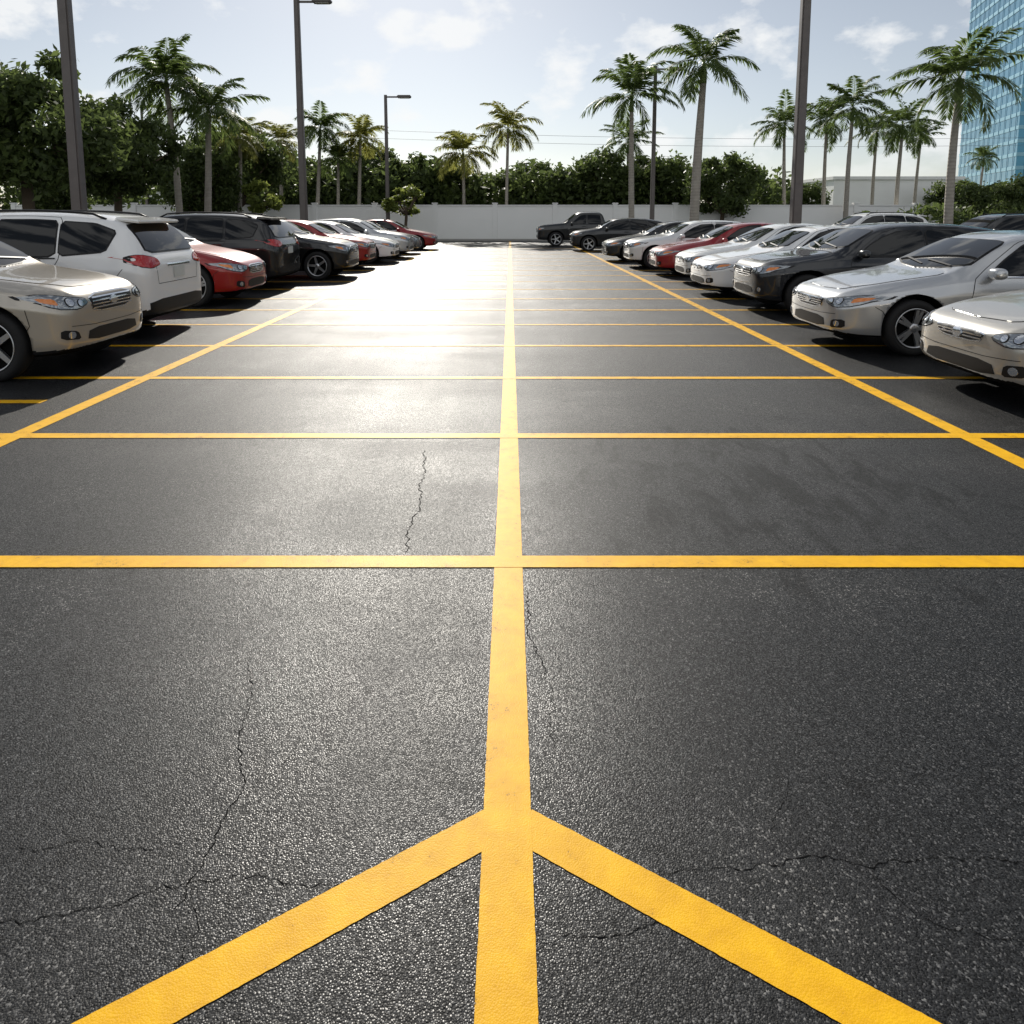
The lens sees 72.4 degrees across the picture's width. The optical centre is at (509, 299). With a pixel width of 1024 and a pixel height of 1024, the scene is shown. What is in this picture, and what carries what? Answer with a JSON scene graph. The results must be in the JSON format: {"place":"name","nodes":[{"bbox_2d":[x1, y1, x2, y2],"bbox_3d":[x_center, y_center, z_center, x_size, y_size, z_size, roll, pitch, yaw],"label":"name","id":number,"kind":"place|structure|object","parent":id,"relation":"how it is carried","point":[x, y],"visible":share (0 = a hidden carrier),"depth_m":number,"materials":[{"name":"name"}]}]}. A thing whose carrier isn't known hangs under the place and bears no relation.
{"place":"outdoors","nodes":[
{"label":"outdoors","id":0,"kind":"place"},
{"bbox_2d":[0,0,970,209],"label":"sky","id":1,"kind":"structure","parent":0,"point":[452,57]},
{"bbox_2d":[0,241,1023,1023],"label":"parking lot","id":2,"kind":"structure","parent":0,"point":[874,715],"depth_m":2.66,"materials":[{"name":"black asphalt"}]},
{"bbox_2d":[0,116,32,187],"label":"broadleaf tree","id":3,"kind":"object","parent":2,"relation":"on","point":[11,123],"visible":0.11,"depth_m":24.40,"materials":[{"name":"green plant"}]},
{"bbox_2d":[0,400,45,402],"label":"road marking","id":4,"kind":"object","parent":2,"relation":"on","point":[20,401],"visible":1,"depth_m":6.23,"materials":[{"name":"yellow paint"}]},
{"bbox_2d":[8,176,95,209],"bbox_3d":[-24.195,-5.373,37.692,4.451,5.084,5.556,-2,7,-14],"label":"broadleaf tree","id":5,"kind":"object","parent":2,"relation":"on","point":[61,201],"visible":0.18,"depth_m":36.48,"materials":[{"name":"green plant"}]},
{"bbox_2d":[0,44,141,208],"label":"broadleaf tree","id":6,"kind":"object","parent":2,"relation":"on","point":[24,95],"visible":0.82,"depth_m":23.55,"materials":[{"name":"green plant"}]},
{"bbox_2d":[0,241,142,381],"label":"parked car","id":7,"kind":"object","parent":2,"relation":"on","point":[48,310],"visible":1,"depth_m":7.16,"materials":[{"name":"beige paint"}]},
{"bbox_2d":[57,0,87,209],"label":"street lamp","id":8,"kind":"object","parent":2,"relation":"on","point":[77,181],"depth_m":16.01,"materials":[{"name":"metal"}]},
{"bbox_2d":[0,209,201,321],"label":"parked car","id":9,"kind":"object","parent":2,"relation":"on","point":[155,261],"visible":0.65,"depth_m":9.29,"materials":[{"name":"white paint"}]},
{"bbox_2d":[48,92,191,213],"bbox_3d":[-17.097,-5.374,30.435,5.631,6.857,5.973,0,7,3],"label":"broadleaf tree","id":10,"kind":"object","parent":2,"relation":"on","point":[150,164],"visible":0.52,"depth_m":29.71,"materials":[{"name":"green plant"}]},
{"bbox_2d":[106,33,221,211],"bbox_3d":[-16.789,-7.748,34.480,5.540,10.521,4.853,-4,8,-31],"label":"palm tree","id":11,"kind":"object","parent":2,"relation":"on","point":[158,66],"visible":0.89,"depth_m":33.50,"materials":[{"name":"green plant"}]},
{"bbox_2d":[154,139,250,211],"bbox_3d":[-17.539,-6.047,39.677,5.121,5.959,5.371,5,9,38],"label":"broadleaf tree","id":12,"kind":"object","parent":2,"relation":"on","point":[192,170],"visible":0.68,"depth_m":38.73,"materials":[{"name":"green plant"}]},
{"bbox_2d":[144,63,270,211],"bbox_3d":[-15.275,-7.048,35.151,5.009,8.976,5.139,2,7,18],"label":"palm tree","id":13,"kind":"object","parent":2,"relation":"on","point":[207,121],"visible":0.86,"depth_m":34.92,"materials":[{"name":"green plant"}]},
{"bbox_2d":[174,227,266,306],"bbox_3d":[-7.135,-0.782,13.403,4.591,1.640,2.107,0,7,0],"label":"parked car","id":14,"kind":"object","parent":2,"relation":"on","point":[227,272],"visible":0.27,"depth_m":12.77,"materials":[{"name":"red paint"}]},
{"bbox_2d":[0,246,440,446],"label":"road marking","id":15,"kind":"object","parent":2,"relation":"on","point":[66,413],"visible":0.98,"depth_m":7.29,"materials":[{"name":"yellow paint"}]},
{"bbox_2d":[160,212,299,281],"bbox_3d":[-7.530,-1.177,16.276,4.884,1.732,2.261,0,7,0],"label":"parked car","id":16,"kind":"object","parent":2,"relation":"on","point":[272,242],"visible":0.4,"depth_m":15.46,"materials":[{"name":"black paint"}]},
{"bbox_2d":[179,121,298,211],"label":"broadleaf tree","id":17,"kind":"object","parent":2,"relation":"on","point":[266,165],"visible":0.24,"depth_m":43.57,"materials":[{"name":"green plant"}]},
{"bbox_2d":[212,116,272,211],"bbox_3d":[-15.528,-6.946,40.669,3.382,7.442,3.687,-4,8,-29],"label":"palm tree","id":18,"kind":"object","parent":2,"relation":"on","point":[245,144],"visible":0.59,"depth_m":39.91,"materials":[{"name":"green plant"}]},
{"bbox_2d":[241,178,285,213],"bbox_3d":[-13.927,-4.965,39.625,2.305,3.926,3.036,-2,7,-14],"label":"shrub","id":19,"kind":"object","parent":2,"relation":"on","point":[273,201],"visible":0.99,"depth_m":39.04,"materials":[{"name":"green plant"}]},
{"bbox_2d":[72,810,483,1023],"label":"road marking","id":20,"kind":"object","parent":2,"relation":"on","point":[176,995],"visible":1,"depth_m":1.62,"materials":[{"name":"yellow paint"}]},
{"bbox_2d":[293,0,331,220],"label":"street lamp","id":21,"kind":"object","parent":2,"relation":"on","point":[303,201],"visible":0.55,"depth_m":32.08,"materials":[{"name":"metal"}]},
{"bbox_2d":[281,220,358,279],"bbox_3d":[-6.460,-1.413,18.716,4.665,1.614,2.190,0,7,0],"label":"parked car","id":22,"kind":"object","parent":2,"relation":"on","point":[322,257],"visible":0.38,"depth_m":17.95,"materials":[{"name":"black paint"}]},
{"bbox_2d":[286,220,375,269],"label":"parked car","id":23,"kind":"object","parent":2,"relation":"on","point":[367,249],"visible":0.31,"depth_m":21.32,"materials":[{"name":"red paint"}]},
{"bbox_2d":[312,221,398,263],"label":"parked car","id":24,"kind":"object","parent":2,"relation":"on","point":[386,247],"visible":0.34,"depth_m":24.14,"materials":[{"name":"white paint"}]},
{"bbox_2d":[312,218,413,258],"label":"parked car","id":25,"kind":"object","parent":2,"relation":"on","point":[405,241],"visible":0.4,"depth_m":26.75,"materials":[{"name":"silver paint"}]},
{"bbox_2d":[363,220,420,248],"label":"parked car","id":26,"kind":"object","parent":2,"relation":"on","point":[417,242],"visible":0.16,"depth_m":30.20,"materials":[{"name":"grey paint"}]},
{"bbox_2d":[384,95,410,219],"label":"street lamp","id":27,"kind":"object","parent":2,"relation":"on","point":[386,147],"visible":0.59,"depth_m":43.56,"materials":[{"name":"metal"}]},
{"bbox_2d":[366,219,437,249],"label":"parked car","id":28,"kind":"object","parent":2,"relation":"on","point":[428,238],"visible":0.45,"depth_m":33.31,"materials":[{"name":"paint"}]},
{"bbox_2d":[380,184,424,226],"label":"tree","id":29,"kind":"object","parent":2,"relation":"on","point":[406,209],"visible":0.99,"depth_m":42.73,"materials":[{"name":"green plant"}]},
{"bbox_2d":[142,324,808,324],"bbox_3d":[0.000,0.373,10.622,17.800,0.001,0.100,0,7,0],"label":"road marking","id":30,"kind":"object","parent":2,"relation":"on","point":[475,324],"visible":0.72,"depth_m":10.63,"materials":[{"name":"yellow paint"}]},
{"bbox_2d":[286,275,683,275],"bbox_3d":[0.000,-0.673,19.259,17.800,0.001,0.100,0,7,0],"label":"road marking","id":31,"kind":"object","parent":2,"relation":"on","point":[494,275],"visible":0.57,"depth_m":19.28,"materials":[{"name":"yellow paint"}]},
{"bbox_2d":[251,289,719,289],"bbox_3d":[0.000,-0.240,15.685,17.800,0.001,0.100,0,7,0],"label":"road marking","id":32,"kind":"object","parent":2,"relation":"on","point":[485,289],"visible":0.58,"depth_m":15.64,"materials":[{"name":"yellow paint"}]},
{"bbox_2d":[110,345,885,345],"bbox_3d":[0.000,0.581,8.904,17.800,0.001,0.100,0,7,0],"label":"road marking","id":33,"kind":"object","parent":2,"relation":"on","point":[497,345],"visible":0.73,"depth_m":8.91,"materials":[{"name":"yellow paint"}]},
{"bbox_2d":[12,377,985,378],"bbox_3d":[0.000,0.793,7.147,17.800,0.001,0.100,0,7,0],"label":"road marking","id":34,"kind":"object","parent":2,"relation":"on","point":[498,378],"visible":0.96,"depth_m":7.11,"materials":[{"name":"yellow paint"}]},
{"bbox_2d":[474,241,538,1023],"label":"road marking","id":35,"kind":"object","parent":2,"relation":"on","point":[506,980],"visible":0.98,"depth_m":2.01,"materials":[{"name":"yellow paint"}]},
{"bbox_2d":[343,270,670,270],"bbox_3d":[0.000,-0.889,21.046,17.800,0.001,0.100,0,7,0],"label":"road marking","id":36,"kind":"object","parent":2,"relation":"on","point":[506,270],"visible":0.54,"depth_m":21.02,"materials":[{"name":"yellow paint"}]},
{"bbox_2d":[0,556,1023,566],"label":"road marking","id":37,"kind":"object","parent":2,"relation":"on","point":[511,561],"visible":1,"depth_m":3.35,"materials":[{"name":"yellow paint"}]},
{"bbox_2d":[0,433,1023,437],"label":"road marking","id":38,"kind":"object","parent":2,"relation":"on","point":[511,435],"visible":1,"depth_m":5.27,"materials":[{"name":"yellow paint"}]},
{"bbox_2d":[423,248,601,248],"bbox_3d":[0.000,-2.571,34.944,17.800,0.001,0.100,0,7,0],"label":"road marking","id":39,"kind":"object","parent":2,"relation":"on","point":[506,248],"visible":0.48,"depth_m":34.95,"materials":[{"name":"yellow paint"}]},
{"bbox_2d":[2,451,1023,1023],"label":"asphalt crack","id":40,"kind":"object","parent":2,"relation":"on","point":[466,877],"visible":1,"depth_m":1.80,"materials":[{"name":"black asphalt"}]},
{"bbox_2d":[536,212,604,245],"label":"parked car","id":41,"kind":"object","parent":2,"relation":"on","point":[555,234],"visible":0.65,"depth_m":37.21,"materials":[{"name":"grey paint"}]},
{"bbox_2d":[570,218,662,250],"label":"parked car","id":42,"kind":"object","parent":2,"relation":"on","point":[590,239],"visible":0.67,"depth_m":32.24,"materials":[{"name":"grey paint"}]},
{"bbox_2d":[581,53,681,217],"bbox_3d":[6.764,-8.450,39.375,5.076,10.737,5.649,-1,7,-11],"label":"palm tree","id":43,"kind":"object","parent":2,"relation":"on","point":[632,82],"visible":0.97,"depth_m":38.74,"materials":[{"name":"green plant"}]},
{"bbox_2d":[602,221,686,261],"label":"parked car","id":44,"kind":"object","parent":2,"relation":"on","point":[613,247],"visible":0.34,"depth_m":24.82,"materials":[{"name":"grey paint"}]},
{"bbox_2d":[636,67,678,219],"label":"street lamp","id":45,"kind":"object","parent":2,"relation":"on","point":[652,183],"visible":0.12,"depth_m":40.21,"materials":[{"name":"metal"}]},
{"bbox_2d":[623,220,739,268],"bbox_3d":[5.941,-1.798,22.346,4.525,1.507,2.190,0,7,0],"label":"parked car","id":46,"kind":"object","parent":2,"relation":"on","point":[637,249],"visible":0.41,"depth_m":21.57,"materials":[{"name":"paint"}]},
{"bbox_2d":[645,24,759,220],"bbox_3d":[9.164,-7.614,33.057,5.439,10.602,4.463,0,7,0],"label":"palm tree","id":47,"kind":"object","parent":2,"relation":"on","point":[706,52],"visible":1,"depth_m":33.01,"materials":[{"name":"green plant"}]},
{"bbox_2d":[649,222,773,276],"bbox_3d":[6.374,-1.440,19.569,4.832,1.464,2.150,0,7,1],"label":"parked car","id":48,"kind":"object","parent":2,"relation":"on","point":[662,256],"visible":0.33,"depth_m":18.89,"materials":[{"name":"paint"}]},
{"bbox_2d":[531,809,940,1023],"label":"road marking","id":49,"kind":"object","parent":2,"relation":"on","point":[836,994],"visible":1,"depth_m":1.62,"materials":[{"name":"yellow paint"}]},
{"bbox_2d":[674,223,823,275],"bbox_3d":[6.534,-1.140,17.087,4.832,1.464,2.150,0,7,0],"label":"parked car","id":50,"kind":"object","parent":2,"relation":"on","point":[684,259],"visible":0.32,"depth_m":16.55,"materials":[{"name":"paint"}]},
{"bbox_2d":[690,225,848,298],"bbox_3d":[6.294,-0.829,14.606,4.832,1.442,2.145,0,7,-1],"label":"parked car","id":51,"kind":"object","parent":2,"relation":"on","point":[715,270],"visible":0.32,"depth_m":14.02,"materials":[{"name":"white paint"}]},
{"bbox_2d":[573,246,1023,468],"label":"road marking","id":52,"kind":"object","parent":2,"relation":"on","point":[993,449],"visible":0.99,"depth_m":6.59,"materials":[{"name":"yellow paint"}]},
{"bbox_2d":[789,0,810,222],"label":"street lamp","id":53,"kind":"object","parent":2,"relation":"on","point":[796,193],"visible":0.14,"depth_m":21.85,"materials":[{"name":"metal"}]},
{"bbox_2d":[733,222,996,311],"bbox_3d":[6.370,-0.582,12.168,4.665,1.537,2.190,0,7,0],"label":"parked car","id":54,"kind":"object","parent":2,"relation":"on","point":[772,278],"visible":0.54,"depth_m":11.41,"materials":[{"name":"dark grey paint"},{"name":"rubber"},{"name":"glass"}]},
{"bbox_2d":[833,212,928,225],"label":"parked car","id":55,"kind":"object","parent":2,"relation":"on","point":[865,218],"visible":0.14,"depth_m":28.11,"materials":[{"name":"white paint"}]},
{"bbox_2d":[791,230,1023,355],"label":"parked car","id":56,"kind":"object","parent":2,"relation":"on","point":[893,303],"visible":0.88,"depth_m":8.31,"materials":[{"name":"silver paint"}]},
{"bbox_2d":[854,202,1023,224],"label":"hedge","id":57,"kind":"object","parent":2,"relation":"on","point":[934,210],"visible":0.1,"depth_m":33.31,"materials":[{"name":"green plant"}]},
{"bbox_2d":[882,25,1023,223],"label":"palm tree","id":58,"kind":"object","parent":2,"relation":"on","point":[947,70],"visible":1,"depth_m":26.92,"materials":[{"name":"green plant"}]},
{"bbox_2d":[920,289,1023,387],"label":"parked car","id":59,"kind":"object","parent":2,"relation":"on","point":[983,336],"visible":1,"depth_m":6.32,"materials":[{"name":"beige paint"}]},
{"bbox_2d":[954,180,1001,221],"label":"broadleaf tree","id":60,"kind":"object","parent":2,"relation":"on","point":[976,198],"visible":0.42,"depth_m":40.99,"materials":[{"name":"green plant"}]},
{"bbox_2d":[960,213,1023,229],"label":"parked car","id":61,"kind":"object","parent":2,"relation":"on","point":[1004,221],"visible":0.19,"depth_m":23.75,"materials":[{"name":"grey paint"}]},
{"bbox_2d":[985,172,1023,213],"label":"broadleaf tree","id":62,"kind":"object","parent":2,"relation":"on","point":[1011,192],"visible":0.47,"depth_m":35.48,"materials":[{"name":"green plant"}]},
{"bbox_2d":[166,129,1002,146],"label":"overhead cable","id":63,"kind":"object","parent":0,"point":[755,146],"visible":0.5,"depth_m":60.82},
{"bbox_2d":[215,123,973,138],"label":"overhead cable","id":64,"kind":"object","parent":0,"point":[644,137],"visible":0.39,"depth_m":60.73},
{"bbox_2d":[803,176,965,222],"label":"building","id":65,"kind":"structure","parent":0,"point":[860,190],"depth_m":62.77,"materials":[{"name":"white paint"}]},
{"label":"planting bed","id":66,"kind":"structure","parent":0,"visible":0},
{"bbox_2d":[140,105,155,204],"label":"street lamp","id":67,"kind":"object","parent":66,"relation":"on","point":[146,201],"visible":0.04,"depth_m":49.42,"materials":[{"name":"metal"}]},
{"bbox_2d":[237,148,297,204],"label":"broadleaf tree","id":68,"kind":"object","parent":66,"relation":"on","point":[292,166],"visible":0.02,"depth_m":51.95,"materials":[{"name":"green plant"}]},
{"bbox_2d":[259,120,297,203],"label":"palm tree","id":69,"kind":"object","parent":66,"relation":"on","point":[280,132],"visible":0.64,"depth_m":47.58,"materials":[{"name":"green plant"}]},
{"bbox_2d":[276,153,333,204],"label":"broadleaf tree","id":70,"kind":"object","parent":66,"relation":"on","point":[312,163],"visible":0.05,"depth_m":55.05,"materials":[{"name":"green plant"}]},
{"bbox_2d":[294,100,350,204],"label":"palm tree","id":71,"kind":"object","parent":66,"relation":"on","point":[324,122],"visible":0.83,"depth_m":46.68,"materials":[{"name":"green plant"}]},
{"bbox_2d":[286,163,373,204],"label":"broadleaf tree","id":72,"kind":"object","parent":66,"relation":"on","point":[355,175],"visible":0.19,"depth_m":52.07,"materials":[{"name":"green plant"}]},
{"bbox_2d":[314,136,364,204],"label":"palm tree","id":73,"kind":"object","parent":66,"relation":"on","point":[333,151],"visible":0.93,"depth_m":47.42,"materials":[{"name":"green plant"}]},
{"bbox_2d":[332,113,388,204],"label":"palm tree","id":74,"kind":"object","parent":66,"relation":"on","point":[361,131],"visible":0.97,"depth_m":47.77,"materials":[{"name":"green plant"}]},
{"bbox_2d":[328,142,399,202],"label":"broadleaf tree","id":75,"kind":"object","parent":66,"relation":"on","point":[376,161],"visible":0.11,"depth_m":54.59,"materials":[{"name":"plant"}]},
{"bbox_2d":[0,149,790,208],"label":"undergrowth","id":76,"kind":"object","parent":66,"relation":"on","point":[451,196],"visible":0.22,"depth_m":50.06,"materials":[{"name":"green plant"}]},
{"bbox_2d":[361,151,465,204],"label":"broadleaf tree","id":77,"kind":"object","parent":66,"relation":"on","point":[406,167],"visible":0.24,"depth_m":51.66,"materials":[{"name":"green plant"}]},
{"bbox_2d":[433,130,498,204],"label":"palm tree","id":78,"kind":"object","parent":66,"relation":"on","point":[458,143],"visible":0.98,"depth_m":48.69,"materials":[{"name":"green plant"}]},
{"bbox_2d":[444,170,532,204],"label":"broadleaf tree","id":79,"kind":"object","parent":66,"relation":"on","point":[487,179],"visible":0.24,"depth_m":51.73,"materials":[{"name":"green plant"}]},
{"bbox_2d":[476,100,542,204],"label":"palm tree","id":80,"kind":"object","parent":66,"relation":"on","point":[506,118],"visible":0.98,"depth_m":48.37,"materials":[{"name":"green plant"}]},
{"bbox_2d":[496,157,569,203],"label":"broadleaf tree","id":81,"kind":"object","parent":66,"relation":"on","point":[540,165],"visible":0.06,"depth_m":54.53,"materials":[{"name":"green plant"}]},
{"bbox_2d":[530,166,602,204],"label":"broadleaf tree","id":82,"kind":"object","parent":66,"relation":"on","point":[555,193],"visible":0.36,"depth_m":50.22,"materials":[{"name":"green plant"}]},
{"bbox_2d":[571,145,648,204],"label":"broadleaf tree","id":83,"kind":"object","parent":66,"relation":"on","point":[597,165],"visible":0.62,"depth_m":49.68,"materials":[{"name":"green plant"}]},
{"bbox_2d":[601,119,663,166],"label":"palm tree","id":84,"kind":"object","parent":66,"relation":"on","point":[621,150],"visible":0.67,"depth_m":50.74,"materials":[{"name":"green plant"}]},
{"bbox_2d":[626,149,692,204],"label":"broadleaf tree","id":85,"kind":"object","parent":66,"relation":"on","point":[683,166],"visible":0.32,"depth_m":50.62,"materials":[{"name":"green plant"}]},
{"bbox_2d":[678,150,767,219],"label":"broadleaf tree","id":86,"kind":"object","parent":66,"relation":"on","point":[732,196],"visible":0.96,"depth_m":44.91,"materials":[{"name":"green plant"}]},
{"bbox_2d":[744,164,781,204],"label":"broadleaf tree","id":87,"kind":"object","parent":66,"relation":"on","point":[766,181],"visible":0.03,"depth_m":54.15,"materials":[{"name":"green plant"}]},
{"bbox_2d":[751,89,817,204],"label":"palm tree","id":88,"kind":"object","parent":66,"relation":"on","point":[779,115],"visible":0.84,"depth_m":48.80,"materials":[{"name":"green plant"}]},
{"bbox_2d":[778,178,832,204],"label":"broadleaf tree","id":89,"kind":"object","parent":66,"relation":"on","point":[812,192],"visible":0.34,"depth_m":55.66,"materials":[{"name":"green plant"}]},
{"bbox_2d":[805,92,865,204],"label":"palm tree","id":90,"kind":"object","parent":66,"relation":"on","point":[821,115],"visible":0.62,"depth_m":50.91,"materials":[{"name":"green plant"}]},
{"bbox_2d":[806,75,902,217],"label":"palm tree","id":91,"kind":"object","parent":66,"relation":"on","point":[844,100],"visible":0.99,"depth_m":44.76,"materials":[{"name":"green plant"}]},
{"bbox_2d":[844,112,907,204],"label":"palm tree","id":92,"kind":"object","parent":66,"relation":"on","point":[872,148],"visible":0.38,"depth_m":53.11,"materials":[{"name":"green plant"}]},
{"bbox_2d":[862,89,942,204],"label":"palm tree","id":93,"kind":"object","parent":66,"relation":"on","point":[900,130],"visible":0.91,"depth_m":46.77,"materials":[{"name":"green plant"}]},
{"bbox_2d":[892,115,948,202],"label":"palm tree","id":94,"kind":"object","parent":66,"relation":"on","point":[919,143],"visible":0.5,"depth_m":52.69,"materials":[{"name":"green plant"}]},
{"bbox_2d":[923,178,982,217],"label":"broadleaf tree","id":95,"kind":"object","parent":66,"relation":"on","point":[938,192],"visible":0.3,"depth_m":59.49,"materials":[{"name":"green plant"}]},
{"label":"ground","id":96,"kind":"structure","parent":0,"visible":0},
{"bbox_2d":[9,203,918,238],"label":"boundary wall","id":97,"kind":"structure","parent":96,"relation":"on","point":[494,221],"depth_m":46.58,"materials":[{"name":"white paint"}]},
{"bbox_2d":[438,239,569,240],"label":"kerb","id":98,"kind":"structure","parent":96,"relation":"on","point":[493,240],"depth_m":45.47,"materials":[{"name":"concrete"}]},
{"bbox_2d":[963,146,1000,185],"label":"palm tree","id":99,"kind":"object","parent":96,"relation":"on","point":[982,151],"visible":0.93,"depth_m":68.81,"materials":[{"name":"green plant"}]},
{"bbox_2d":[958,0,1023,220],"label":"office tower","id":100,"kind":"structure","parent":96,"relation":"on","point":[1007,131],"depth_m":163.48,"materials":[{"name":"blue glass"}]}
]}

